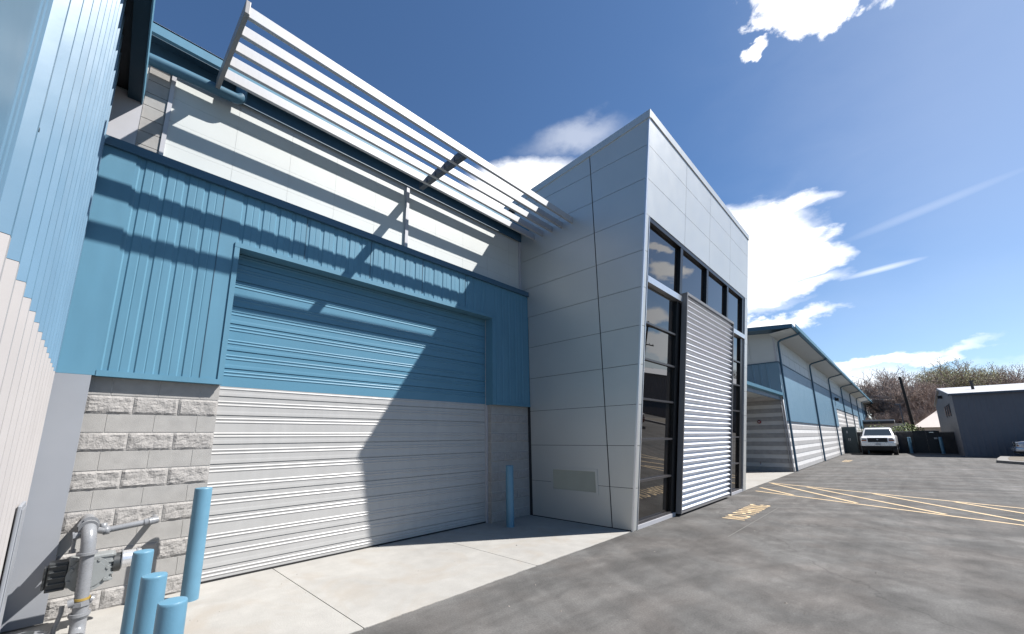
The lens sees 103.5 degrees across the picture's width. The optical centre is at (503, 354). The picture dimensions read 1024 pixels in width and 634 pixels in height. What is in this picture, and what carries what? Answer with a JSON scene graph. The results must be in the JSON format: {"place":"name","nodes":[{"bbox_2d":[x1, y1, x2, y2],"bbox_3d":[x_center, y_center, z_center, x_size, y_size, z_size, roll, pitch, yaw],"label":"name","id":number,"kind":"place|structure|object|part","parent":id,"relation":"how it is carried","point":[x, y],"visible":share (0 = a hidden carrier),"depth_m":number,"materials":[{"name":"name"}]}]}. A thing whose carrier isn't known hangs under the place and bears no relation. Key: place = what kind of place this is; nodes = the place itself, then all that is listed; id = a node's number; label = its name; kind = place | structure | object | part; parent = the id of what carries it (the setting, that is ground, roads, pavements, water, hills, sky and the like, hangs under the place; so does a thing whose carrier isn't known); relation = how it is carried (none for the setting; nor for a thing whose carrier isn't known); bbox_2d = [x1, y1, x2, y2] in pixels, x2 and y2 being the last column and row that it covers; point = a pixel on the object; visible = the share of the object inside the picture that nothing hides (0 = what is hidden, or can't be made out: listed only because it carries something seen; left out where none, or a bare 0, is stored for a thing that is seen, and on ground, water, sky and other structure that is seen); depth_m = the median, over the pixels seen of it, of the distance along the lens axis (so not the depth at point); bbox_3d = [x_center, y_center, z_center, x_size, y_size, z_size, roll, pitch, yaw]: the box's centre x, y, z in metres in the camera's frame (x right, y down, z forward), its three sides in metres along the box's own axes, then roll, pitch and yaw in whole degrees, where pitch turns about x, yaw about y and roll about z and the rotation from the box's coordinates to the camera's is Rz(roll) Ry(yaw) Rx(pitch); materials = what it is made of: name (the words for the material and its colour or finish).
{"place":"outdoors","nodes":[
{"label":"outdoors","id":0,"kind":"place"},
{"bbox_2d":[0,515,630,633],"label":"concrete apron","id":1,"kind":"object","parent":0,"point":[352,592],"visible":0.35,"depth_m":4.96,"materials":[{"name":"beige concrete"}]},
{"bbox_2d":[19,630,50,633],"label":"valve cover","id":2,"kind":"object","parent":1,"relation":"on","point":[37,632],"visible":1,"depth_m":3.56,"materials":[{"name":"grey metal"}]},
{"bbox_2d":[40,514,158,633],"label":"gas meter","id":3,"kind":"object","parent":1,"relation":"on","point":[84,570],"visible":0.91,"depth_m":3.75,"materials":[{"name":"metal"}]},
{"bbox_2d":[120,549,153,633],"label":"bollard","id":4,"kind":"object","parent":1,"relation":"on","point":[141,563],"visible":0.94,"depth_m":2.82,"materials":[{"name":"blue metal"}]},
{"bbox_2d":[132,572,167,633],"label":"bollard","id":5,"kind":"object","parent":1,"relation":"on","point":[152,589],"visible":1,"depth_m":2.23,"materials":[{"name":"blue metal"}]},
{"bbox_2d":[153,596,187,633],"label":"bollard","id":6,"kind":"object","parent":1,"relation":"on","point":[170,617],"visible":1,"depth_m":1.91,"materials":[{"name":"blue metal"}]},
{"bbox_2d":[180,487,212,601],"bbox_3d":[-3.479,2.128,4.582,0.170,1.200,0.170,-12,-16,43],"label":"bollard","id":7,"kind":"object","parent":1,"relation":"on","point":[194,559],"visible":0.96,"depth_m":4.53,"materials":[{"name":"blue metal"}]},
{"bbox_2d":[43,21,530,621],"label":"warehouse","id":8,"kind":"structure","parent":1,"relation":"on","point":[289,339],"depth_m":5.93,"materials":[{"name":"metal"}]},
{"bbox_2d":[200,254,485,583],"bbox_3d":[-2.107,0.979,7.076,0.066,4.420,4.890,-12,-16,43],"label":"overhead door","id":9,"kind":"structure","parent":8,"relation":"in","point":[350,417],"depth_m":6.45,"materials":[{"name":"blue paint"}]},
{"bbox_2d":[216,0,572,239],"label":"sunshade","id":10,"kind":"object","parent":8,"relation":"attached to","point":[258,19],"visible":1,"depth_m":6.39,"materials":[{"name":"metal"}]},
{"bbox_2d":[506,465,513,527],"bbox_3d":[0.135,2.806,8.047,0.156,1.180,0.156,-12,-16,43],"label":"bollard","id":11,"kind":"object","parent":1,"relation":"on","point":[509,498],"visible":1,"depth_m":7.98,"materials":[{"name":"blue metal"}]},
{"bbox_2d":[153,0,1023,425],"label":"sky","id":12,"kind":"structure","parent":0,"point":[868,154],"materials":[{"name":"blue"}]},
{"bbox_2d":[352,452,1023,633],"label":"asphalt lot","id":13,"kind":"structure","parent":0,"point":[698,571],"depth_m":5.27,"materials":[{"name":"grey asphalt"}]},
{"bbox_2d":[0,0,154,632],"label":"side building","id":14,"kind":"structure","parent":13,"relation":"on","point":[67,67],"depth_m":2.54,"materials":[{"name":"blue metal"}]},
{"bbox_2d":[0,501,26,628],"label":"service box","id":15,"kind":"object","parent":14,"relation":"attached to","point":[12,550],"visible":1,"depth_m":3.07,"materials":[{"name":"grey metal"}]},
{"bbox_2d":[504,109,748,531],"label":"entrance tower","id":16,"kind":"structure","parent":13,"relation":"on","point":[634,279],"depth_m":8.97,"materials":[{"name":"silver metal"}]},
{"bbox_2d":[638,477,668,520],"bbox_3d":[3.049,2.920,8.239,0.100,0.730,1.585,-12,-16,43],"label":"window pane","id":17,"kind":"structure","parent":16,"relation":"in","point":[653,494],"depth_m":8.26,"materials":[{"name":"clear glass"}]},
{"bbox_2d":[640,440,669,479],"bbox_3d":[3.111,2.144,8.328,0.101,0.745,1.585,-12,-16,43],"label":"window pane","id":18,"kind":"structure","parent":16,"relation":"in","point":[655,454],"depth_m":8.35,"materials":[{"name":"clear glass"}]},
{"bbox_2d":[641,400,670,438],"bbox_3d":[3.173,1.358,8.418,0.102,0.750,1.585,-12,-16,43],"label":"window pane","id":19,"kind":"structure","parent":16,"relation":"in","point":[656,416],"depth_m":8.44,"materials":[{"name":"clear glass"}]},
{"bbox_2d":[643,361,671,400],"bbox_3d":[3.235,0.569,8.509,0.102,0.750,1.585,-12,-16,43],"label":"window pane","id":20,"kind":"structure","parent":16,"relation":"in","point":[657,378],"depth_m":8.53,"materials":[{"name":"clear glass"}]},
{"bbox_2d":[645,325,672,364],"bbox_3d":[3.296,-0.189,8.596,0.095,0.690,1.585,-12,-16,43],"label":"window pane","id":21,"kind":"structure","parent":16,"relation":"in","point":[658,344],"depth_m":8.62,"materials":[{"name":"clear glass"}]},
{"bbox_2d":[646,287,673,332],"bbox_3d":[3.355,-0.941,8.682,0.100,0.735,1.585,-12,-16,43],"label":"window pane","id":22,"kind":"structure","parent":16,"relation":"in","point":[660,310],"depth_m":8.71,"materials":[{"name":"clear glass"}]},
{"bbox_2d":[648,226,677,292],"bbox_3d":[3.478,-2.047,8.845,0.150,1.135,1.685,-12,-16,43],"label":"window pane","id":23,"kind":"structure","parent":16,"relation":"in","point":[663,255],"depth_m":8.87,"materials":[{"name":"clear glass"}]},
{"bbox_2d":[682,253,703,301],"bbox_3d":[4.738,-1.801,10.118,0.150,1.135,1.630,-12,-16,43],"label":"window pane","id":24,"kind":"structure","parent":16,"relation":"in","point":[693,274],"depth_m":10.15,"materials":[{"name":"clear glass"}]},
{"bbox_2d":[647,218,743,512],"bbox_3d":[5.162,0.686,10.446,0.895,6.065,7.050,-12,-16,43],"label":"window frame","id":25,"kind":"structure","parent":16,"relation":"in","point":[681,249],"depth_m":9.36,"materials":[{"name":"black metal"}]},
{"bbox_2d":[708,274,723,315],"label":"window pane","id":26,"kind":"structure","parent":16,"relation":"in","point":[715,289],"depth_m":11.41,"materials":[{"name":"clear glass"}]},
{"bbox_2d":[728,291,739,331],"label":"window pane","id":27,"kind":"structure","parent":16,"relation":"in","point":[733,301],"depth_m":12.65,"materials":[{"name":"clear glass"}]},
{"bbox_2d":[732,464,736,489],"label":"window pane","id":28,"kind":"structure","parent":16,"relation":"in","point":[734,467],"depth_m":12.24,"materials":[{"name":"clear glass"}]},
{"bbox_2d":[732,438,736,462],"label":"window pane","id":29,"kind":"structure","parent":16,"relation":"in","point":[734,440],"depth_m":12.30,"materials":[{"name":"clear glass"}]},
{"bbox_2d":[732,411,737,436],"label":"window pane","id":30,"kind":"structure","parent":16,"relation":"in","point":[735,414],"depth_m":12.43,"materials":[{"name":"clear glass"}]},
{"bbox_2d":[733,385,737,409],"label":"window pane","id":31,"kind":"structure","parent":16,"relation":"in","point":[735,388],"depth_m":12.51,"materials":[{"name":"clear glass"}]},
{"bbox_2d":[733,361,737,383],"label":"window pane","id":32,"kind":"structure","parent":16,"relation":"in","point":[735,365],"depth_m":12.57,"materials":[{"name":"clear glass"}]},
{"bbox_2d":[733,337,738,360],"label":"window pane","id":33,"kind":"structure","parent":16,"relation":"in","point":[736,341],"depth_m":12.70,"materials":[{"name":"clear glass"}]},
{"bbox_2d":[722,504,768,519],"bbox_3d":[5.620,3.588,9.254,0.440,0.001,2.360,-12,-16,43],"label":"painted lettering","id":34,"kind":"object","parent":13,"relation":"on","point":[740,512],"visible":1,"depth_m":9.21,"materials":[{"name":"yellow paint"}]},
{"bbox_2d":[744,324,872,471],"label":"warehouse wing","id":35,"kind":"structure","parent":13,"relation":"on","point":[811,406],"depth_m":20.89,"materials":[{"name":"white metal"}]},
{"bbox_2d":[771,483,856,502],"bbox_3d":[9.285,4.175,12.329,0.105,0.001,4.410,-2,-12,9],"label":"painted stripe","id":36,"kind":"object","parent":13,"relation":"on","point":[816,493],"visible":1,"depth_m":11.78,"materials":[{"name":"yellow paint"}]},
{"bbox_2d":[841,427,862,453],"bbox_3d":[30.942,7.597,35.971,1.400,2.300,0.950,-12,-16,43],"label":"gate","id":37,"kind":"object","parent":13,"relation":"on","point":[850,440],"visible":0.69,"depth_m":35.70,"materials":[{"name":"metal"}]},
{"bbox_3d":[30.506,7.590,35.910,0.460,2.100,0.043,-12,-16,43],"label":"door","id":38,"kind":"part","parent":37,"relation":"part of","materials":[{"name":"metal"}]},
{"bbox_3d":[30.864,7.516,35.569,0.460,2.100,0.043,-12,-16,43],"label":"door","id":39,"kind":"part","parent":37,"relation":"part of","materials":[{"name":"metal"}]},
{"bbox_2d":[808,487,944,513],"bbox_3d":[9.788,3.903,11.024,0.104,0.001,4.844,-2,-12,6],"label":"painted stripe","id":40,"kind":"object","parent":13,"relation":"on","point":[879,501],"visible":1,"depth_m":10.37,"materials":[{"name":"yellow paint"}]},
{"bbox_2d":[857,428,899,454],"bbox_3d":[32.302,7.388,34.600,6.040,2.207,2.560,11,-16,-44],"label":"car","id":41,"kind":"object","parent":13,"relation":"on","point":[879,439],"visible":0.97,"depth_m":32.98,"materials":[{"name":"white paint"}]},
{"bbox_2d":[857,431,916,452],"bbox_3d":[34.066,7.891,36.479,4.400,1.860,0.280,-12,-16,43],"label":"block fence","id":42,"kind":"object","parent":13,"relation":"on","point":[903,441],"visible":0.31,"depth_m":35.40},
{"bbox_2d":[759,491,1023,525],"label":"painted stripe","id":43,"kind":"object","parent":13,"relation":"on","point":[902,509],"visible":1,"depth_m":9.14,"materials":[{"name":"yellow paint"}]},
{"bbox_2d":[776,483,1023,508],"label":"painted stripe","id":44,"kind":"object","parent":13,"relation":"on","point":[907,496],"visible":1,"depth_m":10.96,"materials":[{"name":"yellow paint"}]},
{"bbox_2d":[895,404,905,429],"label":"lamp post","id":45,"kind":"object","parent":13,"relation":"on","point":[901,413],"visible":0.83,"depth_m":42.47,"materials":[{"name":"grey metal"}]},
{"bbox_2d":[898,376,914,430],"bbox_3d":[39.573,5.666,39.268,0.588,7.230,0.298,-12,-16,43],"label":"utility pole","id":46,"kind":"object","parent":13,"relation":"on","point":[907,403],"visible":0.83,"depth_m":39.43,"materials":[{"name":"brown wood"}]},
{"bbox_2d":[892,423,927,441],"bbox_3d":[37.484,7.621,37.428,2.619,2.716,2.616,-12,-16,43],"label":"shrub","id":47,"kind":"object","parent":13,"relation":"on","point":[907,427],"visible":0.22,"depth_m":37.47,"materials":[{"name":"green plant"}]},
{"bbox_2d":[907,437,913,452],"bbox_3d":[35.012,7.775,34.712,0.220,1.360,0.220,-12,-16,43],"label":"bollard","id":48,"kind":"object","parent":13,"relation":"on","point":[910,444],"visible":0.97,"depth_m":34.67,"materials":[{"name":"blue metal"}]},
{"bbox_2d":[938,437,945,453],"bbox_3d":[36.241,7.481,33.339,0.220,1.360,0.220,-12,-16,43],"label":"bollard","id":49,"kind":"object","parent":13,"relation":"on","point":[941,445],"visible":1,"depth_m":33.28,"materials":[{"name":"blue metal"}]},
{"bbox_2d":[939,432,958,453],"bbox_3d":[37.651,7.195,33.063,2.400,1.780,0.280,-12,-16,43],"label":"block fence","id":50,"kind":"object","parent":13,"relation":"on","point":[949,442],"visible":0.34,"depth_m":33.48,"materials":[{"name":"black"}]},
{"bbox_2d":[912,431,941,452],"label":"gate","id":51,"kind":"structure","parent":50,"relation":"attached to","point":[923,445],"depth_m":34.42,"materials":[{"name":"black metal"}]},
{"bbox_2d":[876,494,1023,521],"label":"painted stripe","id":52,"kind":"object","parent":13,"relation":"on","point":[953,508],"visible":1,"depth_m":9.31,"materials":[{"name":"yellow paint"}]},
{"bbox_2d":[934,380,1023,456],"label":"metal building","id":53,"kind":"structure","parent":13,"relation":"on","point":[986,420],"depth_m":29.39,"materials":[{"name":"grey metal"}]},
{"bbox_2d":[956,502,1023,513],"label":"painted stripe","id":54,"kind":"object","parent":13,"relation":"on","point":[990,507],"visible":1,"depth_m":9.38,"materials":[{"name":"yellow paint"}]},
{"bbox_2d":[997,455,1023,464],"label":"curb","id":55,"kind":"structure","parent":13,"relation":"on","point":[1002,459],"depth_m":22.65,"materials":[{"name":"concrete"}]},
{"bbox_2d":[1008,456,1023,460],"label":"gravel bed","id":56,"kind":"object","parent":55,"relation":"on","point":[1017,458],"visible":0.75,"depth_m":24.14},
{"bbox_2d":[1010,441,1023,453],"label":"parked car","id":57,"kind":"object","parent":13,"relation":"on","point":[1018,447],"visible":1,"depth_m":26.30,"materials":[{"name":"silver metal"}]},
{"bbox_2d":[746,470,793,489],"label":"pavement","id":58,"kind":"structure","parent":0,"point":[754,478],"depth_m":16.84,"materials":[{"name":"concrete"}]},
{"label":"ground","id":59,"kind":"structure","parent":0,"visible":0},
{"bbox_2d":[865,412,900,422],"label":"bare tree","id":60,"kind":"object","parent":59,"relation":"on","point":[884,417],"visible":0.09,"depth_m":60.87,"materials":[{"name":"brown plant"}]},
{"bbox_2d":[862,419,905,430],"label":"shed","id":61,"kind":"structure","parent":59,"relation":"on","point":[890,423],"depth_m":56.17,"materials":[{"name":"metal"}]},
{"bbox_2d":[866,404,906,428],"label":"bare tree","id":62,"kind":"object","parent":59,"relation":"on","point":[872,414],"visible":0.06,"depth_m":75.14,"materials":[{"name":"brown plant"}]},
{"bbox_2d":[852,366,948,422],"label":"bare tree","id":63,"kind":"object","parent":59,"relation":"on","point":[887,396],"visible":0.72,"depth_m":64.82,"materials":[{"name":"brown plant"}]},
{"bbox_2d":[881,398,935,429],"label":"bare tree","id":64,"kind":"object","parent":59,"relation":"on","point":[895,412],"visible":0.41,"depth_m":61.28,"materials":[{"name":"brown plant"}]},
{"bbox_2d":[860,374,962,417],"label":"bare tree","id":65,"kind":"object","parent":59,"relation":"on","point":[920,387],"visible":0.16,"depth_m":65.36,"materials":[{"name":"brown plant"}]},
{"bbox_2d":[898,409,928,428],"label":"bare tree","id":66,"kind":"object","parent":59,"relation":"on","point":[916,421],"visible":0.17,"depth_m":58.80,"materials":[{"name":"brown plant"}]},
{"bbox_2d":[902,386,938,419],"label":"bare tree","id":67,"kind":"object","parent":59,"relation":"on","point":[921,405],"visible":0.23,"depth_m":61.07,"materials":[{"name":"brown plant"}]},
{"bbox_2d":[915,411,940,431],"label":"house","id":68,"kind":"structure","parent":59,"relation":"on","point":[930,422],"depth_m":55.12,"materials":[{"name":"white paint"}]},
{"bbox_2d":[905,357,1007,390],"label":"budding tree","id":69,"kind":"object","parent":59,"relation":"on","point":[948,378],"visible":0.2,"depth_m":67.00,"materials":[{"name":"brown plant"}]},
{"bbox_2d":[918,362,1020,386],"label":"budding tree","id":70,"kind":"object","parent":59,"relation":"on","point":[991,367],"visible":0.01,"depth_m":68.14,"materials":[{"name":"brown plant"}]},
{"bbox_2d":[959,362,1023,386],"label":"bare tree","id":71,"kind":"object","parent":59,"relation":"on","point":[1012,379],"visible":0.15,"depth_m":62.88,"materials":[{"name":"brown plant"}]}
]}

